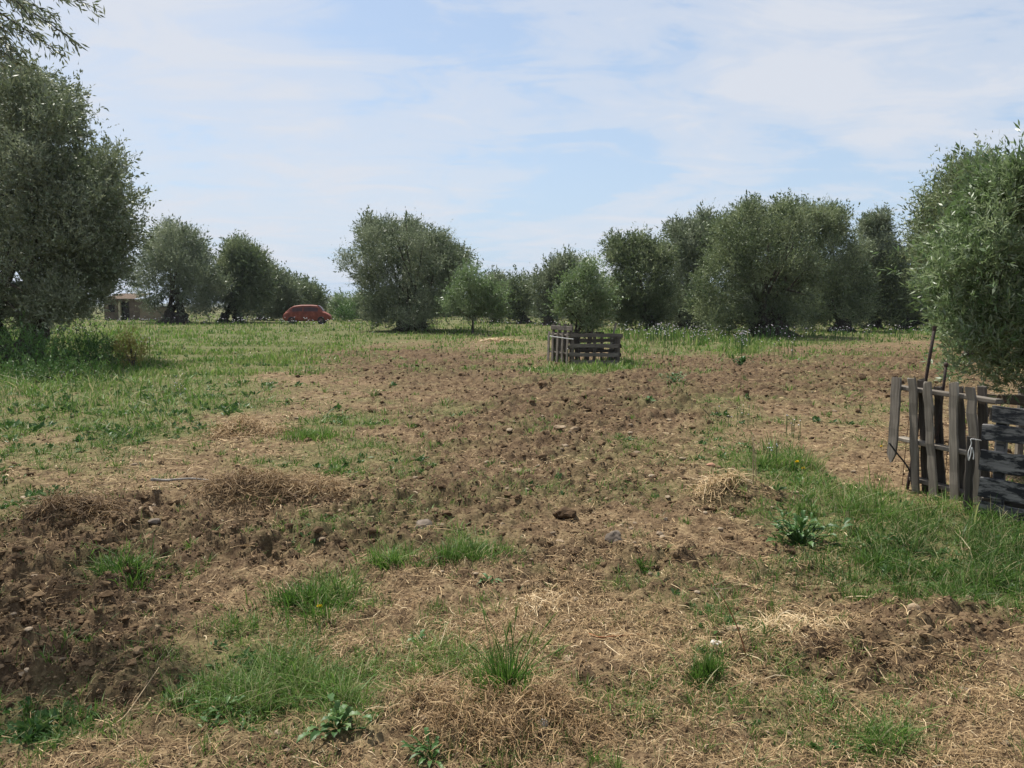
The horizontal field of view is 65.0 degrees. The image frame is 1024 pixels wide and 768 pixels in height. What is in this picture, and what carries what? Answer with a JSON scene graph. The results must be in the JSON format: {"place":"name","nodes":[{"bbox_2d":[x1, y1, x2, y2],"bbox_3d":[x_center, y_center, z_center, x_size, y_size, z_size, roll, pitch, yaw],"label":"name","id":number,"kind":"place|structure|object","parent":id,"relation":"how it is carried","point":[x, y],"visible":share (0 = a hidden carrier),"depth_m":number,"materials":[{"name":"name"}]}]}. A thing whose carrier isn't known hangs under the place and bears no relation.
{"place":"outdoors","nodes":[
{"label":"outdoors","id":0,"kind":"place"},
{"bbox_2d":[93,297,571,306],"bbox_3d":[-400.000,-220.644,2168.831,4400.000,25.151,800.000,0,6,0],"label":"hills","id":1,"kind":"structure","parent":0,"point":[223,303],"depth_m":1897.67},
{"bbox_2d":[0,307,1023,767],"bbox_3d":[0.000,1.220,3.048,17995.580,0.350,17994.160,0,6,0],"label":"ground","id":2,"kind":"structure","parent":0,"point":[464,447],"depth_m":5.50,"materials":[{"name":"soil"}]},
{"bbox_2d":[5,318,65,338],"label":"shrub","id":3,"kind":"object","parent":2,"relation":"on","point":[50,327],"visible":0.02,"depth_m":33.91,"materials":[{"name":"green plant"}]},
{"bbox_2d":[0,311,79,371],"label":"weed clump","id":4,"kind":"object","parent":2,"relation":"on","point":[17,347],"visible":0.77,"depth_m":18.86,"materials":[{"name":"green plant"}]},
{"bbox_2d":[0,0,104,83],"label":"olive tree","id":5,"kind":"object","parent":2,"relation":"on","point":[23,7],"visible":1,"depth_m":4.51,"materials":[{"name":"green plant"}]},
{"bbox_2d":[0,339,119,382],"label":"weed clump","id":6,"kind":"object","parent":2,"relation":"on","point":[23,368],"visible":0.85,"depth_m":16.90,"materials":[{"name":"green plant"}]},
{"bbox_2d":[0,480,153,529],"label":"straw heap","id":7,"kind":"object","parent":2,"relation":"on","point":[63,497],"visible":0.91,"depth_m":5.76,"materials":[{"name":"plant"}]},
{"bbox_2d":[0,39,161,361],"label":"olive tree","id":8,"kind":"object","parent":2,"relation":"on","point":[67,223],"visible":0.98,"depth_m":20.78,"materials":[{"name":"green plant"}]},
{"bbox_2d":[49,317,120,365],"bbox_3d":[-11.522,-1.111,21.421,2.077,1.394,2.139,0,6,0],"label":"weed clump","id":9,"kind":"object","parent":2,"relation":"on","point":[80,344],"visible":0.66,"depth_m":21.34,"materials":[{"name":"green plant"}]},
{"bbox_2d":[74,332,130,365],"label":"weed clump","id":10,"kind":"object","parent":2,"relation":"on","point":[106,352],"visible":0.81,"depth_m":20.63,"materials":[{"name":"green plant"}]},
{"bbox_2d":[55,535,185,592],"bbox_3d":[-2.241,1.040,4.633,0.714,0.276,0.900,-4,7,-36],"label":"grass tuft","id":11,"kind":"object","parent":2,"relation":"on","point":[121,560],"visible":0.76,"depth_m":4.63,"materials":[{"name":"plant"}]},
{"bbox_2d":[104,293,149,319],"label":"hut","id":12,"kind":"object","parent":2,"relation":"on","point":[130,308],"visible":0.51,"depth_m":91.71,"materials":[{"name":"paint"}]},
{"bbox_2d":[109,305,114,311],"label":"window","id":13,"kind":"structure","parent":12,"relation":"in","point":[110,306],"depth_m":91.72,"materials":[{"name":"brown wood"}]},
{"bbox_2d":[124,302,129,319],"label":"door","id":14,"kind":"structure","parent":12,"relation":"in","point":[126,309],"depth_m":91.74,"materials":[{"name":"brown wood"}]},
{"bbox_2d":[104,667,158,731],"bbox_3d":[-1.498,1.246,3.180,0.008,0.079,0.400,0,6,5],"label":"dry stalk","id":15,"kind":"object","parent":2,"relation":"on","point":[105,730],"visible":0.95,"depth_m":3.18,"materials":[{"name":"plant"}]},
{"bbox_2d":[106,324,158,366],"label":"yellowing bush","id":16,"kind":"object","parent":2,"relation":"on","point":[128,344],"visible":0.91,"depth_m":20.55,"materials":[{"name":"green plant"}]},
{"bbox_2d":[139,306,166,320],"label":"wall","id":17,"kind":"structure","parent":2,"relation":"on","point":[145,315],"depth_m":87.68,"materials":[{"name":"paint"}]},
{"bbox_2d":[148,518,160,523],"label":"stone","id":18,"kind":"object","parent":2,"relation":"on","point":[155,520],"visible":1,"depth_m":5.66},
{"bbox_2d":[150,478,212,481],"bbox_3d":[-2.753,0.772,6.546,0.224,0.153,0.633,2,6,23],"label":"stick","id":19,"kind":"object","parent":2,"relation":"on","point":[163,480],"visible":0.87,"depth_m":6.66,"materials":[{"name":"wood"}]},
{"bbox_2d":[124,210,241,322],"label":"olive tree","id":20,"kind":"object","parent":2,"relation":"on","point":[179,263],"visible":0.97,"depth_m":73.37,"materials":[{"name":"green plant"}]},
{"bbox_2d":[191,689,256,720],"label":"broadleaf weed","id":21,"kind":"object","parent":2,"relation":"on","point":[229,708],"visible":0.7,"depth_m":3.13,"materials":[{"name":"green plant"}]},
{"bbox_2d":[237,578,247,584],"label":"soil clod","id":22,"kind":"object","parent":2,"relation":"on","point":[242,581],"visible":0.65,"depth_m":4.60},
{"bbox_2d":[209,228,281,322],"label":"olive tree","id":23,"kind":"object","parent":2,"relation":"on","point":[247,261],"visible":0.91,"depth_m":77.79,"materials":[{"name":"green plant"}]},
{"bbox_2d":[180,411,315,439],"bbox_3d":[-3.228,0.528,10.014,1.535,0.347,1.093,0,6,0],"label":"straw heap","id":24,"kind":"object","parent":2,"relation":"on","point":[242,421],"visible":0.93,"depth_m":9.98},
{"bbox_2d":[178,461,327,517],"bbox_3d":[-2.150,0.860,6.490,1.433,0.421,0.813,0,6,0],"label":"straw heap","id":25,"kind":"object","parent":2,"relation":"on","point":[249,472],"visible":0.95,"depth_m":6.41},
{"bbox_2d":[255,254,307,319],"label":"olive tree","id":26,"kind":"object","parent":2,"relation":"on","point":[289,295],"visible":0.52,"depth_m":88.10,"materials":[{"name":"green plant"}]},
{"bbox_2d":[190,568,382,631],"bbox_3d":[-1.133,1.103,4.295,0.868,0.188,0.734,3,6,26],"label":"grass tuft","id":27,"kind":"object","parent":2,"relation":"on","point":[294,598],"visible":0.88,"depth_m":4.26,"materials":[{"name":"plant"}]},
{"bbox_2d":[239,462,372,501],"bbox_3d":[-1.660,0.824,6.636,1.302,0.316,0.784,0,6,0],"label":"straw heap","id":28,"kind":"object","parent":2,"relation":"on","point":[327,481],"visible":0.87,"depth_m":6.58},
{"bbox_2d":[283,305,331,323],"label":"parked car","id":29,"kind":"object","parent":2,"relation":"on","point":[318,314],"visible":0.98,"depth_m":70.98,"materials":[{"name":"red paint"}]},
{"bbox_2d":[280,268,335,317],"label":"olive tree","id":30,"kind":"object","parent":2,"relation":"on","point":[316,295],"visible":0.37,"depth_m":98.01,"materials":[{"name":"green plant"}]},
{"bbox_2d":[267,422,365,443],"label":"grass tuft","id":31,"kind":"object","parent":2,"relation":"on","point":[324,435],"visible":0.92,"depth_m":9.54,"materials":[{"name":"plant"}]},
{"bbox_2d":[294,463,373,476],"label":"grass tuft","id":32,"kind":"object","parent":2,"relation":"on","point":[334,469],"visible":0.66,"depth_m":7.62,"materials":[{"name":"plant"}]},
{"bbox_2d":[296,692,377,742],"bbox_3d":[-0.630,1.246,2.954,0.274,0.110,0.287,2,6,19],"label":"broadleaf weed","id":33,"kind":"object","parent":2,"relation":"on","point":[342,713],"visible":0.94,"depth_m":2.96,"materials":[{"name":"green plant"}]},
{"bbox_2d":[326,287,350,317],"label":"olive tree","id":34,"kind":"object","parent":2,"relation":"on","point":[339,297],"visible":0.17,"depth_m":108.86,"materials":[{"name":"green plant"}]},
{"bbox_2d":[327,299,357,320],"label":"shrub","id":35,"kind":"object","parent":2,"relation":"on","point":[345,309],"visible":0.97,"depth_m":83.38,"materials":[{"name":"green plant"}]},
{"bbox_2d":[333,287,397,319],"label":"olive tree","id":36,"kind":"object","parent":2,"relation":"on","point":[359,305],"visible":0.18,"depth_m":90.46,"materials":[{"name":"green plant"}]},
{"bbox_2d":[347,538,445,570],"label":"grass tuft","id":37,"kind":"object","parent":2,"relation":"on","point":[388,558],"visible":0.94,"depth_m":4.86,"materials":[{"name":"plant"}]},
{"bbox_2d":[328,204,483,330],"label":"olive tree","id":38,"kind":"object","parent":2,"relation":"on","point":[424,261],"visible":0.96,"depth_m":49.68,"materials":[{"name":"green plant"}]},
{"bbox_2d":[407,629,424,642],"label":"broadleaf weed","id":39,"kind":"object","parent":2,"relation":"on","point":[421,632],"visible":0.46,"depth_m":3.79,"materials":[{"name":"green plant"}]},
{"bbox_2d":[401,727,445,767],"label":"broadleaf weed","id":40,"kind":"object","parent":2,"relation":"on","point":[424,748],"visible":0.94,"depth_m":2.81,"materials":[{"name":"green plant"}]},
{"bbox_2d":[414,519,432,528],"bbox_3d":[-0.630,1.017,5.739,0.141,0.114,0.134,0,6,0],"label":"stone","id":41,"kind":"object","parent":2,"relation":"on","point":[423,522],"visible":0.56,"depth_m":5.70,"materials":[{"name":"stone"}]},
{"bbox_2d":[410,533,530,569],"bbox_3d":[-0.262,1.011,4.937,0.768,0.202,0.591,0,6,0],"label":"grass tuft","id":42,"kind":"object","parent":2,"relation":"on","point":[467,552],"visible":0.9,"depth_m":4.91,"materials":[{"name":"plant"}]},
{"bbox_2d":[433,254,520,333],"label":"olive sapling","id":43,"kind":"object","parent":2,"relation":"on","point":[477,287],"visible":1,"depth_m":45.31,"materials":[{"name":"green plant"}]},
{"bbox_2d":[25,316,938,467],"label":"wild flowers","id":44,"kind":"object","parent":2,"relation":"on","point":[547,324],"visible":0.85,"depth_m":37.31,"materials":[{"name":"white plant"}]},
{"bbox_2d":[476,573,502,584],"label":"broadleaf weed","id":45,"kind":"object","parent":2,"relation":"on","point":[487,577],"visible":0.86,"depth_m":4.54,"materials":[{"name":"green plant"}]},
{"bbox_2d":[458,265,522,322],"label":"olive tree","id":46,"kind":"object","parent":2,"relation":"on","point":[498,277],"visible":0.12,"depth_m":76.87,"materials":[{"name":"green plant"}]},
{"bbox_2d":[472,337,525,341],"bbox_3d":[-0.561,-2.007,36.635,2.514,0.265,1.772,2,6,22],"label":"straw heap","id":47,"kind":"object","parent":2,"relation":"on","point":[498,339],"visible":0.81,"depth_m":36.44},
{"bbox_2d":[353,666,651,767],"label":"straw heap","id":48,"kind":"object","parent":2,"relation":"on","point":[541,689],"visible":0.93,"depth_m":2.96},
{"bbox_2d":[4,354,1009,767],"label":"pebbles","id":49,"kind":"object","parent":2,"relation":"on","point":[660,534],"visible":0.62,"depth_m":5.17,"materials":[{"name":"stone"}]},
{"bbox_2d":[445,601,570,702],"bbox_3d":[-0.011,1.067,3.262,0.557,0.365,0.461,3,6,27],"label":"wild barley","id":50,"kind":"object","parent":2,"relation":"on","point":[508,673],"visible":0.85,"depth_m":3.23,"materials":[{"name":"green plant"}]},
{"bbox_2d":[4,313,1014,376],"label":"meadow grass","id":51,"kind":"structure","parent":2,"relation":"on","point":[724,347],"depth_m":33.12,"materials":[{"name":"plant"}]},
{"bbox_2d":[0,354,1023,767],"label":"grass","id":52,"kind":"structure","parent":2,"relation":"on","point":[332,678],"depth_m":4.77,"materials":[{"name":"plant"}]},
{"bbox_2d":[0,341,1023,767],"bbox_3d":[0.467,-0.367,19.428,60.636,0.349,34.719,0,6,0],"label":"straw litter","id":53,"kind":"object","parent":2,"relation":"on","point":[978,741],"visible":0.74,"depth_m":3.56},
{"bbox_2d":[0,340,1023,767],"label":"soil clods","id":54,"kind":"object","parent":2,"relation":"on","point":[82,634],"visible":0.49,"depth_m":4.76,"materials":[{"name":"soil"}]},
{"bbox_2d":[0,346,1023,750],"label":"ground weeds","id":55,"kind":"object","parent":2,"relation":"on","point":[38,728],"visible":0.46,"depth_m":6.44,"materials":[{"name":"green plant"}]},
{"bbox_2d":[494,264,538,323],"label":"olive tree","id":56,"kind":"object","parent":2,"relation":"on","point":[523,305],"visible":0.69,"depth_m":73.09,"materials":[{"name":"green plant"}]},
{"bbox_2d":[511,267,563,317],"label":"olive tree","id":57,"kind":"object","parent":2,"relation":"on","point":[530,314],"visible":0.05,"depth_m":109.65,"materials":[{"name":"green plant"}]},
{"bbox_2d":[500,579,576,616],"bbox_3d":[0.129,1.144,4.198,0.438,0.191,0.438,0,6,0],"label":"straw heap","id":58,"kind":"object","parent":2,"relation":"on","point":[534,597],"visible":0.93,"depth_m":4.19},
{"bbox_2d":[518,245,587,324],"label":"olive tree","id":59,"kind":"object","parent":2,"relation":"on","point":[543,280],"visible":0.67,"depth_m":66.90,"materials":[{"name":"green plant"}]},
{"bbox_2d":[547,323,572,363],"bbox_3d":[1.311,-1.073,22.014,0.169,1.191,1.497,-2,6,-20],"label":"wooden pallet","id":60,"kind":"object","parent":2,"relation":"on","point":[560,343],"visible":0.91,"depth_m":22.00,"materials":[{"name":"grey wood"}]},
{"bbox_2d":[554,425,565,428],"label":"stone","id":61,"kind":"object","parent":2,"relation":"on","point":[559,426],"visible":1,"depth_m":9.80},
{"bbox_2d":[552,506,576,518],"bbox_3d":[0.397,0.983,6.027,0.178,0.114,0.151,4,7,36],"label":"soil clod","id":62,"kind":"object","parent":2,"relation":"on","point":[564,512],"visible":0.94,"depth_m":5.97,"materials":[{"name":"soil"}]},
{"bbox_2d":[555,332,603,359],"bbox_3d":[1.915,-1.047,23.008,1.459,0.900,0.127,0,6,0],"label":"wooden pallet","id":63,"kind":"object","parent":2,"relation":"on","point":[601,358],"visible":0.23,"depth_m":22.99,"materials":[{"name":"grey wood"}]},
{"bbox_2d":[542,248,628,360],"bbox_3d":[2.055,-2.121,22.573,2.429,3.377,2.372,0,6,0],"label":"olive sapling","id":64,"kind":"object","parent":2,"relation":"on","point":[600,293],"visible":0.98,"depth_m":22.22,"materials":[{"name":"green plant"}]},
{"bbox_2d":[559,264,619,319],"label":"olive tree","id":65,"kind":"object","parent":2,"relation":"on","point":[590,302],"visible":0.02,"depth_m":90.55,"materials":[{"name":"green plant"}]},
{"bbox_2d":[569,333,622,364],"bbox_3d":[2.218,-0.889,21.354,1.450,0.914,0.133,0,6,-3],"label":"wooden pallet","id":66,"kind":"object","parent":2,"relation":"on","point":[594,350],"visible":0.9,"depth_m":21.30,"materials":[{"name":"grey wood"}]},
{"bbox_2d":[605,530,621,542],"bbox_3d":[0.680,1.032,5.412,0.116,0.096,0.122,0,6,0],"label":"stone","id":67,"kind":"object","parent":2,"relation":"on","point":[613,536],"visible":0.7,"depth_m":5.38,"materials":[{"name":"stone"}]},
{"bbox_2d":[610,337,620,363],"bbox_3d":[2.834,-0.939,22.060,0.110,0.872,1.138,0,6,-4],"label":"wooden pallet","id":68,"kind":"object","parent":2,"relation":"on","point":[618,350],"visible":0.36,"depth_m":21.54,"materials":[{"name":"grey wood"}]},
{"bbox_2d":[589,633,645,637],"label":"twig","id":69,"kind":"object","parent":2,"relation":"on","point":[610,636],"visible":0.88,"depth_m":3.83,"materials":[{"name":"wood"}]},
{"bbox_2d":[594,221,687,331],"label":"olive tree","id":70,"kind":"object","parent":2,"relation":"on","point":[633,258],"visible":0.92,"depth_m":48.96,"materials":[{"name":"green plant"}]},
{"bbox_2d":[629,553,655,571],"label":"grass tuft","id":71,"kind":"object","parent":2,"relation":"on","point":[641,565],"visible":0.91,"depth_m":4.72,"materials":[{"name":"plant"}]},
{"bbox_2d":[658,371,700,382],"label":"broadleaf weed","id":72,"kind":"object","parent":2,"relation":"on","point":[674,379],"visible":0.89,"depth_m":16.33,"materials":[{"name":"green plant"}]},
{"bbox_2d":[654,197,732,328],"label":"olive tree","id":73,"kind":"object","parent":2,"relation":"on","point":[686,233],"visible":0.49,"depth_m":55.34,"materials":[{"name":"green plant"}]},
{"bbox_2d":[672,638,736,688],"bbox_3d":[0.802,1.171,3.370,0.286,0.188,0.259,0,6,0],"label":"grass tuft","id":74,"kind":"object","parent":2,"relation":"on","point":[707,666],"visible":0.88,"depth_m":3.36,"materials":[{"name":"plant"}]},
{"bbox_2d":[682,466,763,506],"bbox_3d":[1.688,0.827,6.497,0.723,0.297,0.629,1,6,13],"label":"straw heap","id":75,"kind":"object","parent":2,"relation":"on","point":[708,484],"visible":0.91,"depth_m":6.48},
{"bbox_2d":[708,580,746,659],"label":"dry stalk","id":76,"kind":"object","parent":2,"relation":"on","point":[718,592],"visible":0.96,"depth_m":3.60,"materials":[{"name":"plant"}]},
{"bbox_2d":[721,624,748,634],"bbox_3d":[1.076,1.192,3.867,0.134,0.065,0.096,0,6,0],"label":"stone","id":77,"kind":"object","parent":2,"relation":"on","point":[735,628],"visible":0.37,"depth_m":3.85,"materials":[{"name":"stone"}]},
{"bbox_2d":[727,355,754,364],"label":"broadleaf weed","id":78,"kind":"object","parent":2,"relation":"on","point":[742,360],"visible":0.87,"depth_m":21.20,"materials":[{"name":"green plant"}]},
{"bbox_2d":[752,436,754,481],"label":"dry stalk","id":79,"kind":"object","parent":2,"relation":"on","point":[753,438],"visible":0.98,"depth_m":7.30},
{"bbox_2d":[715,266,792,318],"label":"olive tree","id":80,"kind":"object","parent":2,"relation":"on","point":[750,299],"visible":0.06,"depth_m":97.35,"materials":[{"name":"green plant"}]},
{"bbox_2d":[751,442,758,479],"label":"dry stalk","id":81,"kind":"object","parent":2,"relation":"on","point":[755,459],"visible":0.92,"depth_m":7.35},
{"bbox_2d":[678,188,832,336],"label":"olive tree","id":82,"kind":"object","parent":2,"relation":"on","point":[771,235],"visible":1,"depth_m":40.95,"materials":[{"name":"green plant"}]},
{"bbox_2d":[758,599,776,609],"bbox_3d":[1.329,1.166,4.199,0.106,0.057,0.110,-1,6,-14],"label":"stone","id":83,"kind":"object","parent":2,"relation":"on","point":[764,602],"visible":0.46,"depth_m":4.19,"materials":[{"name":"stone"}]},
{"bbox_2d":[731,443,834,470],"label":"grass tuft","id":84,"kind":"object","parent":2,"relation":"on","point":[780,461],"visible":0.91,"depth_m":7.89,"materials":[{"name":"plant"}]},
{"bbox_2d":[722,599,855,636],"bbox_3d":[1.371,1.184,3.912,0.779,0.202,0.511,0,6,0],"label":"straw heap","id":85,"kind":"object","parent":2,"relation":"on","point":[781,620],"visible":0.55,"depth_m":3.89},
{"bbox_2d":[754,510,864,548],"bbox_3d":[1.993,0.972,5.471,0.733,0.238,0.779,0,6,0],"label":"thistle","id":86,"kind":"object","parent":2,"relation":"on","point":[797,533],"visible":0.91,"depth_m":5.34,"materials":[{"name":"green plant"}]},
{"bbox_2d":[785,260,837,320],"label":"olive tree","id":87,"kind":"object","parent":2,"relation":"on","point":[817,302],"visible":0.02,"depth_m":85.84,"materials":[{"name":"green plant"}]},
{"bbox_2d":[823,672,836,678],"bbox_3d":[1.361,1.250,3.434,0.055,0.036,0.050,-3,6,-29],"label":"stone","id":88,"kind":"object","parent":2,"relation":"on","point":[829,675],"visible":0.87,"depth_m":3.42,"materials":[{"name":"stone"}]},
{"bbox_2d":[789,191,887,331],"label":"olive tree","id":89,"kind":"object","parent":2,"relation":"on","point":[848,288],"visible":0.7,"depth_m":50.35,"materials":[{"name":"green plant"}]},
{"bbox_2d":[831,580,881,602],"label":"grass tuft","id":90,"kind":"object","parent":2,"relation":"on","point":[854,595],"visible":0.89,"depth_m":4.36,"materials":[{"name":"plant"}]},
{"bbox_2d":[843,621,888,684],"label":"dry stalk","id":91,"kind":"object","parent":2,"relation":"on","point":[869,654],"visible":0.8,"depth_m":3.50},
{"bbox_2d":[843,200,914,328],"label":"olive tree","id":92,"kind":"object","parent":2,"relation":"on","point":[877,225],"visible":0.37,"depth_m":56.37,"materials":[{"name":"green plant"}]},
{"bbox_2d":[835,539,926,569],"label":"grass tuft","id":93,"kind":"object","parent":2,"relation":"on","point":[876,558],"visible":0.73,"depth_m":4.92,"materials":[{"name":"plant"}]},
{"bbox_2d":[872,240,953,328],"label":"olive tree","id":94,"kind":"object","parent":2,"relation":"on","point":[907,299],"visible":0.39,"depth_m":55.25,"materials":[{"name":"green plant"}]},
{"bbox_2d":[907,603,920,613],"bbox_3d":[1.995,1.119,3.988,0.069,0.064,0.059,0,6,0],"label":"stone","id":95,"kind":"object","parent":2,"relation":"on","point":[917,606],"visible":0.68,"depth_m":3.98,"materials":[{"name":"stone"}]},
{"bbox_2d":[906,326,936,489],"bbox_3d":[3.581,0.283,7.060,0.215,1.579,0.032,0,6,0],"label":"iron rod","id":96,"kind":"object","parent":2,"relation":"on","point":[934,329],"visible":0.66,"depth_m":7.01,"materials":[{"name":"metal"}]},
{"bbox_2d":[935,362,948,456],"bbox_3d":[3.614,0.453,6.825,0.117,1.283,0.038,0,6,0],"label":"iron rod","id":97,"kind":"object","parent":2,"relation":"on","point":[946,364],"visible":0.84,"depth_m":6.78,"materials":[{"name":"metal"}]},
{"bbox_2d":[887,377,1003,504],"bbox_3d":[3.618,0.500,6.721,0.244,1.097,1.008,-2,6,-20],"label":"wooden pallet","id":98,"kind":"object","parent":2,"relation":"on","point":[924,408],"visible":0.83,"depth_m":6.76,"materials":[{"name":"grey wood"}]},
{"bbox_2d":[889,442,910,481],"bbox_3d":[3.416,0.737,7.054,0.245,0.457,0.015,0,6,0],"label":"cable","id":99,"kind":"object","parent":98,"relation":"attached to","point":[895,451],"visible":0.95,"depth_m":7.04,"materials":[{"name":"black rubber"}]},
{"bbox_2d":[897,391,1007,484],"bbox_3d":[3.768,0.542,6.938,0.054,0.910,0.921,-3,6,-30],"label":"wire mesh","id":100,"kind":"object","parent":98,"relation":"attached to","point":[934,440],"visible":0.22,"depth_m":7.16,"materials":[{"name":"metal"}]},
{"bbox_2d":[870,120,1023,407],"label":"olive tree","id":101,"kind":"object","parent":2,"relation":"on","point":[978,262],"visible":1,"depth_m":7.22,"materials":[{"name":"green plant"}]},
{"bbox_2d":[886,130,1022,356],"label":"olive tree","id":102,"kind":"object","parent":2,"relation":"on","point":[923,214],"visible":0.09,"depth_m":23.97,"materials":[{"name":"green plant"}]},
{"bbox_2d":[928,578,982,595],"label":"grass tuft","id":103,"kind":"object","parent":2,"relation":"on","point":[953,588],"visible":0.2,"depth_m":4.41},
{"bbox_2d":[957,687,970,693],"bbox_3d":[1.858,1.258,3.291,0.054,0.035,0.064,-4,7,-36],"label":"stone","id":104,"kind":"object","parent":2,"relation":"on","point":[958,688],"visible":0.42,"depth_m":3.28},
{"bbox_2d":[963,405,1023,522],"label":"wooden pallet","id":105,"kind":"object","parent":2,"relation":"on","point":[1000,462],"visible":0.84,"depth_m":5.97,"materials":[{"name":"grey wood"}]},
{"bbox_2d":[968,438,981,460],"bbox_3d":[3.507,0.498,6.096,0.098,0.171,0.007,0,6,0],"label":"string","id":106,"kind":"object","parent":105,"relation":"attached to","point":[971,449],"visible":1,"depth_m":6.09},
{"bbox_2d":[977,385,1023,454],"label":"wooden pallet","id":107,"kind":"object","parent":2,"relation":"on","point":[1019,448],"visible":0.15,"depth_m":8.21,"materials":[{"name":"grey wood"}]},
{"bbox_2d":[0,0,1023,303],"label":"sky","id":108,"kind":"structure","parent":0,"point":[530,128],"materials":[{"name":"blue"}]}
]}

